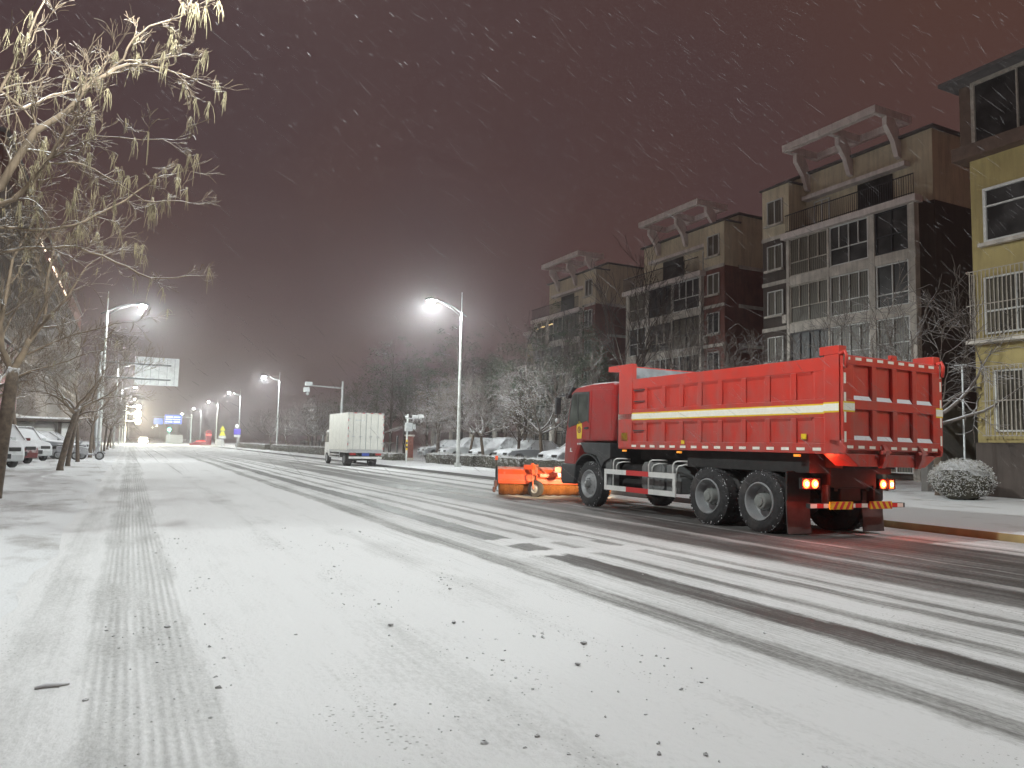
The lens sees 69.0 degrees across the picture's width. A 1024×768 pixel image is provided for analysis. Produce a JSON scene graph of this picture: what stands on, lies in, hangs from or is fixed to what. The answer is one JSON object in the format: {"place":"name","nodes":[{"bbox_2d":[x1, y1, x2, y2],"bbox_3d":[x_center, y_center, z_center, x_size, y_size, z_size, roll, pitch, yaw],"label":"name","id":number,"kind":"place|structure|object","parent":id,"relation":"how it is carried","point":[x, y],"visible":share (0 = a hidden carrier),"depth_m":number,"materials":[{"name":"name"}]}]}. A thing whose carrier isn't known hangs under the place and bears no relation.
{"place":"outdoors","nodes":[
{"label":"outdoors","id":0,"kind":"place"},
{"bbox_2d":[0,127,82,417],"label":"tall building","id":1,"kind":"structure","parent":0,"point":[77,315],"depth_m":78.03,"materials":[{"name":"grey brick"}]},
{"bbox_2d":[0,441,126,618],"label":"verge","id":2,"kind":"structure","parent":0,"point":[42,503],"depth_m":14.89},
{"bbox_2d":[6,437,24,467],"bbox_3d":[-23.224,2.555,32.057,5.182,1.994,2.475,-2,-6,35],"label":"parked car","id":3,"kind":"object","parent":2,"relation":"on","point":[16,452],"visible":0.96,"depth_m":31.25,"materials":[{"name":"metal"}]},
{"bbox_2d":[10,424,37,462],"bbox_3d":[-25.636,2.933,36.874,4.958,1.926,2.419,-2,-6,35],"label":"parked car","id":4,"kind":"object","parent":2,"relation":"on","point":[31,450],"visible":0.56,"depth_m":36.38,"materials":[{"name":"metal"}]},
{"bbox_2d":[0,251,66,375],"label":"bare tree","id":5,"kind":"object","parent":2,"relation":"on","point":[33,343],"visible":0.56,"depth_m":26.19,"materials":[{"name":"brown plant"}]},
{"bbox_2d":[17,426,51,460],"bbox_3d":[-27.597,3.273,41.249,5.070,1.882,2.419,-2,-6,37],"label":"parked car","id":6,"kind":"object","parent":2,"relation":"on","point":[44,449],"visible":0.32,"depth_m":40.87,"materials":[{"name":"metal"}]},
{"bbox_2d":[0,324,77,425],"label":"bare tree","id":7,"kind":"object","parent":2,"relation":"on","point":[21,390],"visible":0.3,"depth_m":48.40,"materials":[{"name":"brown plant"}]},
{"bbox_2d":[16,416,81,439],"bbox_3d":[-39.336,3.569,53.059,14.700,2.720,3.900,4,-5,-27],"label":"roadside shelter","id":8,"kind":"object","parent":2,"relation":"on","point":[47,424],"visible":0.15,"depth_m":54.26,"materials":[{"name":"white paint"}]},
{"bbox_2d":[0,281,100,397],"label":"bare tree","id":9,"kind":"object","parent":2,"relation":"on","point":[13,355],"visible":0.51,"depth_m":38.33,"materials":[{"name":"brown plant"}]},
{"bbox_2d":[25,360,120,461],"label":"bare tree","id":10,"kind":"object","parent":2,"relation":"on","point":[77,442],"visible":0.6,"depth_m":41.86,"materials":[{"name":"brown plant"}]},
{"bbox_2d":[13,343,132,465],"bbox_3d":[-21.486,0.871,36.030,6.254,6.245,4.368,-2,-6,37],"label":"bare tree","id":11,"kind":"object","parent":2,"relation":"on","point":[69,454],"visible":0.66,"depth_m":35.88,"materials":[{"name":"brown plant"}]},
{"bbox_2d":[0,328,169,470],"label":"bare tree","id":12,"kind":"object","parent":2,"relation":"on","point":[76,409],"visible":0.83,"depth_m":31.78,"materials":[{"name":"brown plant"}]},
{"bbox_2d":[49,370,123,457],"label":"bare tree","id":13,"kind":"object","parent":2,"relation":"on","point":[95,418],"visible":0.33,"depth_m":50.55,"materials":[{"name":"brown plant"}]},
{"bbox_2d":[0,116,174,497],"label":"podded tree","id":14,"kind":"object","parent":2,"relation":"on","point":[9,396],"visible":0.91,"depth_m":17.24,"materials":[{"name":"brown plant"}]},
{"bbox_2d":[71,438,104,459],"bbox_3d":[-24.879,3.811,43.732,1.781,1.300,0.780,5,-6,-42],"label":"parked scooter","id":15,"kind":"object","parent":2,"relation":"on","point":[99,455],"visible":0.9,"depth_m":43.58,"materials":[{"name":"paint"}]},
{"bbox_2d":[67,380,125,451],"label":"bare tree","id":16,"kind":"object","parent":2,"relation":"on","point":[94,447],"visible":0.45,"depth_m":56.47,"materials":[{"name":"brown plant"}]},
{"bbox_2d":[64,379,137,451],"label":"bare tree","id":17,"kind":"object","parent":2,"relation":"on","point":[105,413],"visible":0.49,"depth_m":64.95,"materials":[{"name":"brown plant"}]},
{"bbox_2d":[0,0,243,302],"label":"podded tree","id":18,"kind":"object","parent":2,"relation":"on","point":[24,148],"visible":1,"depth_m":11.33,"materials":[{"name":"beige plant"}]},
{"bbox_2d":[95,291,148,458],"bbox_3d":[-24.628,-0.545,46.867,2.685,10.500,0.400,4,-5,-27],"label":"street lamp","id":19,"kind":"object","parent":2,"relation":"on","point":[143,305],"visible":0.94,"depth_m":46.50,"materials":[{"name":"white"}]},
{"bbox_2d":[94,351,179,446],"bbox_3d":[-29.688,1.595,58.983,5.740,8.000,0.320,4,-5,-27],"label":"road sign mast","id":20,"kind":"object","parent":2,"relation":"on","point":[167,374],"visible":0.73,"depth_m":59.74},
{"bbox_2d":[79,437,430,448],"bbox_3d":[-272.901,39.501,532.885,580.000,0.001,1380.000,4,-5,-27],"label":"ground","id":21,"kind":"structure","parent":0,"point":[415,446],"depth_m":462.59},
{"bbox_2d":[152,439,690,503],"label":"kerb","id":22,"kind":"structure","parent":21,"relation":"on","point":[676,499],"depth_m":36.11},
{"bbox_2d":[883,519,1023,542],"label":"kerb","id":23,"kind":"structure","parent":21,"relation":"on","point":[979,533],"depth_m":13.68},
{"bbox_2d":[0,438,1023,767],"bbox_3d":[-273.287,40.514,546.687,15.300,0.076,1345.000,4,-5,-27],"label":"road","id":24,"kind":"structure","parent":0,"point":[806,624],"depth_m":5.77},
{"bbox_2d":[152,414,191,443],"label":"gantry sign","id":25,"kind":"object","parent":24,"relation":"on","point":[172,419],"visible":0.97,"depth_m":186.37,"materials":[{"name":"blue"}]},
{"bbox_2d":[322,412,383,465],"bbox_3d":[-10.243,3.532,47.412,2.300,3.205,6.440,4,-5,-27],"label":"box truck","id":26,"kind":"object","parent":24,"relation":"on","point":[353,437],"visible":1,"depth_m":44.94,"materials":[{"name":"white paint"}]},
{"bbox_2d":[58,524,1016,767],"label":"ice crumbs","id":27,"kind":"object","parent":24,"relation":"on","point":[485,742],"visible":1,"depth_m":4.92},
{"bbox_2d":[492,456,610,496],"bbox_3d":[1.225,2.684,21.396,3.520,1.159,1.820,2,-5,-4],"label":"snow sweeper","id":28,"kind":"object","parent":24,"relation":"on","point":[533,480],"visible":0.55,"depth_m":21.45,"materials":[{"name":"orange metal"}]},
{"bbox_2d":[555,345,944,533],"bbox_3d":[4.368,1.207,16.085,2.940,3.368,8.814,4,-5,-26],"label":"dump truck","id":29,"kind":"object","parent":24,"relation":"on","point":[831,437],"visible":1,"depth_m":13.46,"materials":[{"name":"metal"}]},
{"bbox_2d":[0,0,1023,443],"label":"sky","id":30,"kind":"structure","parent":0,"point":[377,159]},
{"bbox_2d":[516,331,533,437],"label":"tree","id":31,"kind":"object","parent":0,"point":[529,353],"depth_m":120.02,"materials":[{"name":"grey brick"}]},
{"bbox_2d":[530,250,643,445],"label":"apartment building","id":32,"kind":"structure","parent":0,"point":[574,291],"depth_m":69.21,"materials":[{"name":"red brick"}]},
{"bbox_2d":[548,317,561,341],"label":"window","id":33,"kind":"structure","parent":32,"relation":"in","point":[554,325],"depth_m":72.97,"materials":[{"name":"grey glass"}]},
{"bbox_2d":[182,442,1023,533],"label":"pavement","id":34,"kind":"structure","parent":0,"point":[1000,517],"depth_m":18.23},
{"bbox_2d":[244,409,303,443],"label":"bare tree","id":35,"kind":"object","parent":34,"relation":"on","point":[269,422],"visible":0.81,"depth_m":124.81,"materials":[{"name":"grey plant"}]},
{"bbox_2d":[270,444,324,454],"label":"shrub border","id":36,"kind":"object","parent":34,"relation":"on","point":[314,450],"visible":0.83,"depth_m":80.97,"materials":[{"name":"grey plant"}]},
{"bbox_2d":[271,402,331,445],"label":"bare tree","id":37,"kind":"object","parent":34,"relation":"on","point":[310,411],"visible":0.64,"depth_m":98.30,"materials":[{"name":"grey plant"}]},
{"bbox_2d":[285,400,351,444],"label":"bare tree","id":38,"kind":"object","parent":34,"relation":"on","point":[327,421],"visible":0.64,"depth_m":88.97,"materials":[{"name":"grey plant"}]},
{"bbox_2d":[300,392,387,435],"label":"bare tree","id":39,"kind":"object","parent":34,"relation":"on","point":[321,406],"visible":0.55,"depth_m":80.64,"materials":[{"name":"grey plant"}]},
{"bbox_2d":[425,297,466,466],"bbox_3d":[-3.987,-0.355,44.137,2.685,10.500,0.400,4,-5,-27],"label":"street lamp","id":40,"kind":"object","parent":34,"relation":"on","point":[430,300],"visible":0.99,"depth_m":44.38,"materials":[{"name":"white"}]},
{"bbox_2d":[425,452,480,466],"bbox_3d":[-3.806,4.893,48.872,1.184,0.818,8.147,4,-5,-27],"label":"clipped hedge","id":41,"kind":"object","parent":34,"relation":"on","point":[447,459],"visible":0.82,"depth_m":48.54,"materials":[{"name":"grey plant"}]},
{"bbox_2d":[428,373,531,454],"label":"bare tree","id":42,"kind":"object","parent":34,"relation":"on","point":[444,395],"visible":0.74,"depth_m":51.04,"materials":[{"name":"grey plant"}]},
{"bbox_2d":[474,454,534,468],"bbox_3d":[-0.484,4.424,42.395,1.177,0.832,6.132,4,-5,-27],"label":"clipped hedge","id":43,"kind":"object","parent":34,"relation":"on","point":[486,461],"visible":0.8,"depth_m":42.13,"materials":[{"name":"grey plant"}]},
{"bbox_2d":[524,456,564,466],"bbox_3d":[4.994,3.671,31.682,1.189,0.842,17.425,4,-5,-27],"label":"clipped hedge","id":44,"kind":"object","parent":34,"relation":"on","point":[545,462],"visible":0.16,"depth_m":37.39,"materials":[{"name":"grey plant"}]},
{"bbox_2d":[224,443,1023,504],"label":"courtyard","id":45,"kind":"structure","parent":0,"point":[908,488],"depth_m":25.91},
{"bbox_2d":[347,336,425,452],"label":"evergreen tree","id":46,"kind":"object","parent":45,"relation":"on","point":[391,383],"visible":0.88,"depth_m":80.60,"materials":[{"name":"grey plant"}]},
{"bbox_2d":[332,374,443,445],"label":"bare tree","id":47,"kind":"object","parent":45,"relation":"on","point":[399,427],"visible":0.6,"depth_m":67.25,"materials":[{"name":"grey plant"}]},
{"bbox_2d":[373,343,439,453],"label":"evergreen tree","id":48,"kind":"object","parent":45,"relation":"on","point":[404,432],"visible":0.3,"depth_m":91.93,"materials":[{"name":"grey plant"}]},
{"bbox_2d":[398,357,456,445],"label":"evergreen tree","id":49,"kind":"object","parent":45,"relation":"on","point":[412,393],"visible":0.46,"depth_m":76.14,"materials":[{"name":"grey plant"}]},
{"bbox_2d":[417,440,456,455],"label":"parked car","id":50,"kind":"object","parent":45,"relation":"on","point":[446,443],"visible":0.33,"depth_m":66.00,"materials":[{"name":"silver metal"}]},
{"bbox_2d":[409,370,472,452],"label":"evergreen tree","id":51,"kind":"object","parent":45,"relation":"on","point":[419,393],"visible":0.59,"depth_m":64.22,"materials":[{"name":"grey plant"}]},
{"bbox_2d":[417,340,490,437],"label":"bare tree","id":52,"kind":"object","parent":45,"relation":"on","point":[451,364],"visible":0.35,"depth_m":76.34,"materials":[{"name":"grey plant"}]},
{"bbox_2d":[414,325,502,439],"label":"evergreen tree","id":53,"kind":"object","parent":45,"relation":"on","point":[440,353],"visible":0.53,"depth_m":69.07,"materials":[{"name":"grey plant"}]},
{"bbox_2d":[403,374,518,461],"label":"bare tree","id":54,"kind":"object","parent":45,"relation":"on","point":[463,428],"visible":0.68,"depth_m":57.05,"materials":[{"name":"grey plant"}]},
{"bbox_2d":[438,437,492,454],"bbox_3d":[-3.443,5.360,61.457,5.070,1.882,2.419,3,-5,-25],"label":"parked car","id":55,"kind":"object","parent":45,"relation":"on","point":[465,442],"visible":0.3,"depth_m":60.59,"materials":[{"name":"white metal"}]},
{"bbox_2d":[436,346,514,437],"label":"bare tree","id":56,"kind":"object","parent":45,"relation":"on","point":[469,377],"visible":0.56,"depth_m":66.26,"materials":[{"name":"grey plant"}]},
{"bbox_2d":[472,351,513,437],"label":"evergreen tree","id":57,"kind":"object","parent":45,"relation":"on","point":[490,428],"visible":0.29,"depth_m":68.64,"materials":[{"name":"grey plant"}]},
{"bbox_2d":[468,437,532,455],"bbox_3d":[-0.616,4.895,55.058,5.070,1.882,2.419,4,-6,-35],"label":"parked car","id":58,"kind":"object","parent":45,"relation":"on","point":[493,445],"visible":0.2,"depth_m":54.29,"materials":[{"name":"white metal"}]},
{"bbox_2d":[468,347,538,436],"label":"evergreen tree","id":59,"kind":"object","parent":45,"relation":"on","point":[495,396],"visible":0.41,"depth_m":62.44,"materials":[{"name":"grey plant"}]},
{"bbox_2d":[486,380,552,448],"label":"evergreen tree","id":60,"kind":"object","parent":45,"relation":"on","point":[518,416],"visible":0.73,"depth_m":49.39,"materials":[{"name":"plant"}]},
{"bbox_2d":[460,353,583,451],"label":"bare tree","id":61,"kind":"object","parent":45,"relation":"on","point":[540,431],"visible":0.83,"depth_m":45.42,"materials":[{"name":"grey plant"}]},
{"bbox_2d":[479,326,569,440],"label":"evergreen tree","id":62,"kind":"object","parent":45,"relation":"on","point":[523,379],"visible":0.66,"depth_m":55.04,"materials":[{"name":"grey plant"}]},
{"bbox_2d":[492,440,558,457],"bbox_3d":[1.300,4.652,50.427,5.070,1.691,2.419,4,-5,-32],"label":"parked car","id":63,"kind":"object","parent":45,"relation":"on","point":[530,448],"visible":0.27,"depth_m":49.50,"materials":[{"name":"silver metal"}]},
{"bbox_2d":[486,298,601,425],"bbox_3d":[2.360,-0.377,62.232,8.886,13.861,7.894,5,-6,-36],"label":"bare tree","id":64,"kind":"object","parent":45,"relation":"on","point":[529,343],"visible":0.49,"depth_m":62.54,"materials":[{"name":"grey plant"}]},
{"bbox_2d":[537,444,564,459],"bbox_3d":[4.078,4.230,44.563,5.070,1.691,2.419,4,-6,-35],"label":"parked car","id":65,"kind":"object","parent":45,"relation":"on","point":[557,453],"visible":0.11,"depth_m":43.16,"materials":[{"name":"silver metal"}]},
{"bbox_2d":[431,426,687,463],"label":"yard fence","id":66,"kind":"object","parent":45,"relation":"on","point":[500,434],"visible":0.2,"depth_m":65.14,"materials":[{"name":"metal"}]},
{"bbox_2d":[510,318,621,444],"bbox_3d":[4.019,0.390,54.360,7.109,11.089,6.315,5,-6,-40],"label":"bare tree","id":67,"kind":"object","parent":45,"relation":"on","point":[563,404],"visible":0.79,"depth_m":53.97,"materials":[{"name":"grey plant"}]},
{"bbox_2d":[518,301,613,443],"bbox_3d":[4.025,-0.018,56.047,7.751,12.293,8.209,0,-5,14],"label":"evergreen tree","id":68,"kind":"object","parent":45,"relation":"on","point":[567,340],"visible":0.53,"depth_m":55.73,"materials":[{"name":"grey plant"}]},
{"bbox_2d":[568,327,616,405],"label":"evergreen tree","id":69,"kind":"object","parent":45,"relation":"on","point":[588,367],"visible":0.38,"depth_m":50.13,"materials":[{"name":"plant"}]},
{"bbox_2d":[540,337,706,439],"bbox_3d":[6.943,1.031,40.862,8.560,8.313,10.570,5,-6,-36],"label":"bare tree","id":70,"kind":"object","parent":45,"relation":"on","point":[591,357],"visible":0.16,"depth_m":42.08,"materials":[{"name":"grey plant"}]},
{"bbox_2d":[557,227,695,366],"bbox_3d":[9.211,-2.488,54.466,9.752,17.122,10.977,2,-5,-12],"label":"bare tree","id":71,"kind":"object","parent":45,"relation":"on","point":[640,349],"visible":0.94,"depth_m":53.51,"materials":[{"name":"grey plant"}]},
{"bbox_2d":[642,283,762,371],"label":"bare tree","id":72,"kind":"object","parent":45,"relation":"on","point":[668,344],"visible":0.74,"depth_m":45.97,"materials":[{"name":"grey plant"}]},
{"bbox_2d":[639,321,796,371],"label":"bare tree","id":73,"kind":"object","parent":45,"relation":"on","point":[727,357],"visible":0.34,"depth_m":35.78,"materials":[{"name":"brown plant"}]},
{"bbox_2d":[657,296,908,370],"bbox_3d":[11.812,0.232,32.977,11.275,8.868,9.130,1,-5,0],"label":"bare tree","id":74,"kind":"object","parent":45,"relation":"on","point":[750,348],"visible":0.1,"depth_m":33.56,"materials":[{"name":"grey plant"}]},
{"bbox_2d":[769,256,975,490],"bbox_3d":[13.909,0.002,27.847,8.804,8.551,10.872,3,-5,-21],"label":"bare tree","id":75,"kind":"object","parent":45,"relation":"on","point":[885,476],"visible":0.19,"depth_m":26.41,"materials":[{"name":"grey plant"}]},
{"bbox_2d":[763,256,1023,495],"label":"bare tree","id":76,"kind":"object","parent":45,"relation":"on","point":[937,460],"visible":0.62,"depth_m":24.24,"materials":[{"name":"grey plant"}]},
{"bbox_2d":[921,407,977,491],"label":"boundary wall","id":77,"kind":"structure","parent":45,"relation":"on","point":[952,443],"depth_m":27.35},
{"bbox_2d":[927,457,1000,499],"bbox_3d":[13.522,2.856,22.378,1.890,1.355,1.872,4,-5,-27],"label":"round bush","id":78,"kind":"object","parent":45,"relation":"on","point":[961,479],"visible":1,"depth_m":21.86,"materials":[{"name":"grey plant"}]},
{"bbox_2d":[938,48,1023,498],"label":"yellow building","id":79,"kind":"structure","parent":45,"relation":"on","point":[989,152],"depth_m":24.30,"materials":[{"name":"paint"}]},
{"bbox_2d":[977,177,1023,247],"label":"window","id":80,"kind":"structure","parent":79,"relation":"in","point":[1003,203],"depth_m":24.27,"materials":[{"name":"black glass"}]},
{"bbox_2d":[983,270,1023,334],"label":"window","id":81,"kind":"structure","parent":79,"relation":"in","point":[1017,273],"depth_m":24.13,"materials":[{"name":"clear glass"}]},
{"bbox_2d":[994,368,1023,431],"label":"window","id":82,"kind":"structure","parent":79,"relation":"in","point":[1020,369],"depth_m":23.79,"materials":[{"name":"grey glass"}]},
{"bbox_2d":[622,198,763,371],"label":"apartment building","id":83,"kind":"structure","parent":0,"point":[723,255],"depth_m":53.78,"materials":[{"name":"paint"}]},
{"bbox_2d":[629,327,644,356],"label":"window","id":84,"kind":"structure","parent":83,"relation":"in","point":[632,353],"depth_m":60.45,"materials":[{"name":"grey glass"}]},
{"bbox_2d":[629,292,645,322],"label":"window","id":85,"kind":"structure","parent":83,"relation":"in","point":[631,310],"depth_m":60.49,"materials":[{"name":"grey glass"}]},
{"bbox_2d":[649,321,670,353],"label":"window","id":86,"kind":"structure","parent":83,"relation":"in","point":[655,349],"depth_m":57.65,"materials":[{"name":"grey glass"}]},
{"bbox_2d":[649,285,670,317],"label":"window","id":87,"kind":"structure","parent":83,"relation":"in","point":[655,307],"depth_m":58.07,"materials":[{"name":"black glass"}]},
{"bbox_2d":[663,256,683,280],"bbox_3d":[12.807,-8.851,59.168,0.080,2.100,2.430,4,-5,-27],"label":"terrace door","id":88,"kind":"structure","parent":83,"relation":"in","point":[669,269],"depth_m":59.28,"materials":[{"name":"black glass"}]},
{"bbox_2d":[672,315,698,349],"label":"window","id":89,"kind":"structure","parent":83,"relation":"in","point":[685,320],"depth_m":55.10,"materials":[{"name":"grey glass"}]},
{"bbox_2d":[673,277,698,312],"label":"window","id":90,"kind":"structure","parent":83,"relation":"in","point":[690,285],"depth_m":55.10,"materials":[{"name":"grey glass"}]},
{"bbox_2d":[704,311,719,336],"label":"window","id":91,"kind":"structure","parent":83,"relation":"in","point":[716,324],"depth_m":52.48,"materials":[{"name":"grey glass"}]},
{"bbox_2d":[704,272,719,297],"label":"window","id":92,"kind":"structure","parent":83,"relation":"in","point":[713,280],"depth_m":52.75,"materials":[{"name":"grey glass"}]},
{"bbox_2d":[704,233,719,259],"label":"window","id":93,"kind":"structure","parent":83,"relation":"in","point":[713,241],"depth_m":52.97,"materials":[{"name":"grey glass"}]},
{"bbox_2d":[759,104,976,480],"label":"apartment building","id":94,"kind":"structure","parent":0,"point":[863,222],"depth_m":39.58,"materials":[{"name":"paint"}]},
{"bbox_2d":[763,197,782,228],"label":"window","id":95,"kind":"structure","parent":94,"relation":"in","point":[775,207],"depth_m":45.31,"materials":[{"name":"grey glass"}]},
{"bbox_2d":[764,289,783,318],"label":"window","id":96,"kind":"structure","parent":94,"relation":"in","point":[775,299],"depth_m":44.88,"materials":[{"name":"grey glass"}]},
{"bbox_2d":[764,243,783,273],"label":"window","id":97,"kind":"structure","parent":94,"relation":"in","point":[775,252],"depth_m":45.10,"materials":[{"name":"grey glass"}]},
{"bbox_2d":[766,336,784,363],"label":"window","id":98,"kind":"structure","parent":94,"relation":"in","point":[772,349],"depth_m":44.69,"materials":[{"name":"grey glass"}]},
{"bbox_2d":[790,229,826,276],"bbox_3d":[17.033,-7.496,42.735,0.100,2.220,2.673,4,-5,-27],"label":"window","id":99,"kind":"structure","parent":94,"relation":"in","point":[808,253],"depth_m":42.73,"materials":[{"name":"grey glass"}]},
{"bbox_2d":[790,278,827,323],"bbox_3d":[16.977,-4.705,42.508,0.100,2.220,2.673,4,-5,-27],"label":"window","id":100,"kind":"structure","parent":94,"relation":"in","point":[808,301],"depth_m":42.52,"materials":[{"name":"grey glass"}]},
{"bbox_2d":[791,328,827,360],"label":"window","id":101,"kind":"structure","parent":94,"relation":"in","point":[806,336],"depth_m":42.47,"materials":[{"name":"grey glass"}]},
{"bbox_2d":[829,217,867,266],"bbox_3d":[18.257,-7.666,40.344,0.100,2.220,2.430,4,-5,-27],"label":"window","id":102,"kind":"structure","parent":94,"relation":"in","point":[848,242],"depth_m":40.34,"materials":[{"name":"clear glass"}]},
{"bbox_2d":[830,269,868,316],"bbox_3d":[18.201,-4.876,40.117,0.100,2.220,2.430,4,-5,-27],"label":"window","id":103,"kind":"structure","parent":94,"relation":"in","point":[859,280],"depth_m":40.10,"materials":[{"name":"grey glass"}]},
{"bbox_2d":[831,322,869,356],"bbox_3d":[18.145,-2.085,39.890,0.100,2.220,2.430,4,-5,-27],"label":"window","id":104,"kind":"structure","parent":94,"relation":"in","point":[833,338],"depth_m":39.81,"materials":[{"name":"grey glass"}]},
{"bbox_2d":[857,173,892,209],"bbox_3d":[19.929,-10.198,40.874,0.080,2.100,2.130,4,-5,-27],"label":"terrace door","id":105,"kind":"structure","parent":94,"relation":"in","point":[865,196],"depth_m":40.81,"materials":[{"name":"black glass"}]},
{"bbox_2d":[875,205,907,255],"bbox_3d":[19.423,-7.828,38.067,0.100,2.220,1.817,4,-5,-27],"label":"window","id":106,"kind":"structure","parent":94,"relation":"in","point":[891,226],"depth_m":38.08,"materials":[{"name":"black glass"}]},
{"bbox_2d":[876,260,908,308],"bbox_3d":[19.367,-5.038,37.839,0.100,2.220,1.817,4,-5,-27],"label":"window","id":107,"kind":"structure","parent":94,"relation":"in","point":[887,276],"depth_m":37.89,"materials":[{"name":"grey glass"}]},
{"bbox_2d":[877,315,910,360],"bbox_3d":[19.311,-2.247,37.612,0.100,2.220,1.817,4,-5,-27],"label":"window","id":108,"kind":"structure","parent":94,"relation":"in","point":[906,330],"depth_m":37.46,"materials":[{"name":"grey glass"}]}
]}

